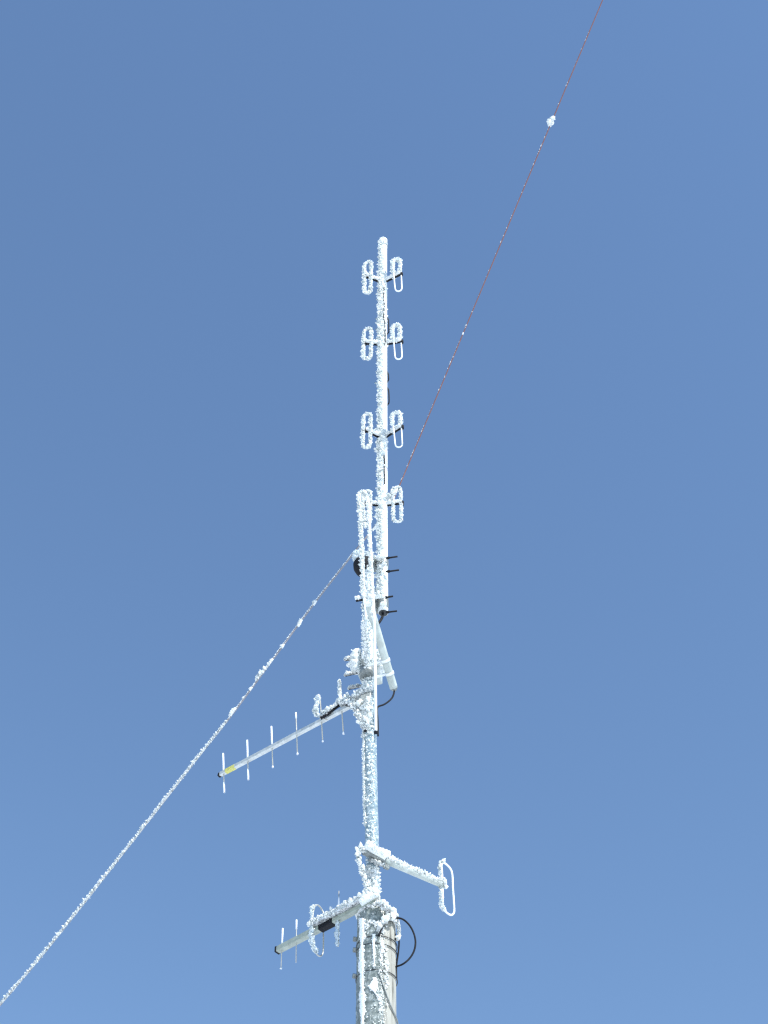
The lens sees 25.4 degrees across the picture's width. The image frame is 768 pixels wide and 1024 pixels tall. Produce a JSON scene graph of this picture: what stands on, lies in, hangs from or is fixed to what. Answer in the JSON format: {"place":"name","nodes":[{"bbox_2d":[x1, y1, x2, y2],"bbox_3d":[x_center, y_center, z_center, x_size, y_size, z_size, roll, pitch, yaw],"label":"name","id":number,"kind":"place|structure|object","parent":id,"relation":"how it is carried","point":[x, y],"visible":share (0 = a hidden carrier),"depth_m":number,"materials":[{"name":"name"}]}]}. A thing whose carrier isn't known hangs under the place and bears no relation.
{"place":"outdoors","nodes":[
{"label":"outdoors","id":0,"kind":"place"},
{"bbox_2d":[0,0,767,1023],"label":"sky","id":1,"kind":"structure","parent":0,"point":[196,195],"materials":[{"name":"blue"}]},
{"bbox_3d":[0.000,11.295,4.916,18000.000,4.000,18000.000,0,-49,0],"label":"ground","id":2,"kind":"structure","parent":0,"visible":0},
{"bbox_2d":[0,526,375,1005],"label":"guy wire","id":3,"kind":"object","parent":2,"relation":"attached to","point":[258,676],"visible":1,"depth_m":16.49,"materials":[{"name":"grey"}]},
{"bbox_2d":[352,902,398,1023],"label":"wooden pole","id":4,"kind":"object","parent":2,"relation":"on","point":[374,977],"visible":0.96,"depth_m":13.54,"materials":[{"name":"wood"}]},
{"bbox_2d":[274,887,380,968],"bbox_3d":[-0.489,3.412,14.187,1.146,0.551,0.235,-30,-55,23],"label":"yagi antenna","id":5,"kind":"object","parent":4,"relation":"attached to","point":[337,915],"visible":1,"depth_m":14.13,"materials":[{"name":"white metal"}]},
{"bbox_2d":[359,551,381,895],"bbox_3d":[-0.126,1.869,15.728,0.224,4.415,0.173,0,-49,0],"label":"steel mast","id":6,"kind":"object","parent":4,"relation":"on","point":[369,783],"visible":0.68,"depth_m":15.12,"materials":[{"name":"white"}]},
{"bbox_2d":[217,679,373,792],"bbox_3d":[-0.838,2.134,16.130,1.932,0.847,0.178,-33,-56,25],"label":"yagi antenna","id":7,"kind":"object","parent":6,"relation":"attached to","point":[360,698],"visible":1,"depth_m":15.97,"materials":[{"name":"metal"}]},
{"bbox_2d":[344,648,384,689],"bbox_3d":[-0.140,1.523,16.251,0.373,0.535,0.446,-29,-55,23],"label":"mounting box","id":8,"kind":"object","parent":6,"relation":"attached to","point":[354,659],"visible":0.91,"depth_m":16.25,"materials":[{"name":"white paint"}]},
{"bbox_2d":[355,489,377,733],"bbox_3d":[-0.163,1.179,15.757,0.222,3.137,1.070,0,-49,0],"label":"hairpin antenna","id":9,"kind":"object","parent":6,"relation":"attached to","point":[368,600],"visible":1,"depth_m":15.80,"materials":[{"name":"white paint"}]},
{"bbox_2d":[352,549,398,576],"bbox_3d":[-0.081,0.522,17.259,0.483,0.370,0.226,-12,-50,10],"label":"mast clamp","id":10,"kind":"object","parent":6,"relation":"attached to","point":[378,557],"visible":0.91,"depth_m":17.23,"materials":[{"name":"metal"}]},
{"bbox_2d":[362,592,396,613],"bbox_3d":[-0.040,0.931,16.790,0.360,0.289,0.203,-26,-54,21],"label":"mast clamp","id":11,"kind":"object","parent":6,"relation":"attached to","point":[382,600],"visible":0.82,"depth_m":16.80,"materials":[{"name":"metal"}]},
{"bbox_2d":[360,237,403,623],"bbox_3d":[-0.018,-1.231,19.234,0.523,7.038,0.250,-6,-49,5],"label":"dipole array antenna","id":12,"kind":"object","parent":6,"relation":"attached to","point":[384,498],"visible":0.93,"depth_m":18.96,"materials":[{"name":"white paint"}]},
{"bbox_2d":[366,607,397,736],"bbox_3d":[-0.080,1.476,15.694,0.213,1.088,0.784,-14,-50,12],"label":"tube antenna","id":13,"kind":"object","parent":6,"relation":"attached to","point":[385,660],"visible":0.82,"depth_m":15.89,"materials":[{"name":"metal"}]},
{"bbox_2d":[354,841,454,915],"bbox_3d":[0.214,3.088,14.438,1.062,0.779,0.191,28,-55,-22],"label":"side arm antenna","id":14,"kind":"object","parent":6,"relation":"attached to","point":[381,857],"visible":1,"depth_m":14.48,"materials":[{"name":"white"}]},
{"bbox_2d":[395,0,602,496],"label":"overhead wire","id":15,"kind":"object","parent":6,"relation":"attached to","point":[550,121],"visible":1,"depth_m":18.96,"materials":[{"name":"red metal"}]},
{"bbox_2d":[375,899,401,977],"bbox_3d":[0.052,3.427,13.756,0.122,0.618,0.285,-33,-57,25],"label":"drip loop cable","id":16,"kind":"object","parent":4,"relation":"attached to","point":[390,912],"visible":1,"depth_m":13.86,"materials":[{"name":"white rubber"}]},
{"bbox_2d":[378,917,415,967],"bbox_3d":[0.091,3.436,13.737,0.248,0.456,0.248,-29,-55,23],"label":"coax cable","id":17,"kind":"object","parent":4,"relation":"attached to","point":[409,958],"visible":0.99,"depth_m":13.72,"materials":[{"name":"black rubber"}]}
]}

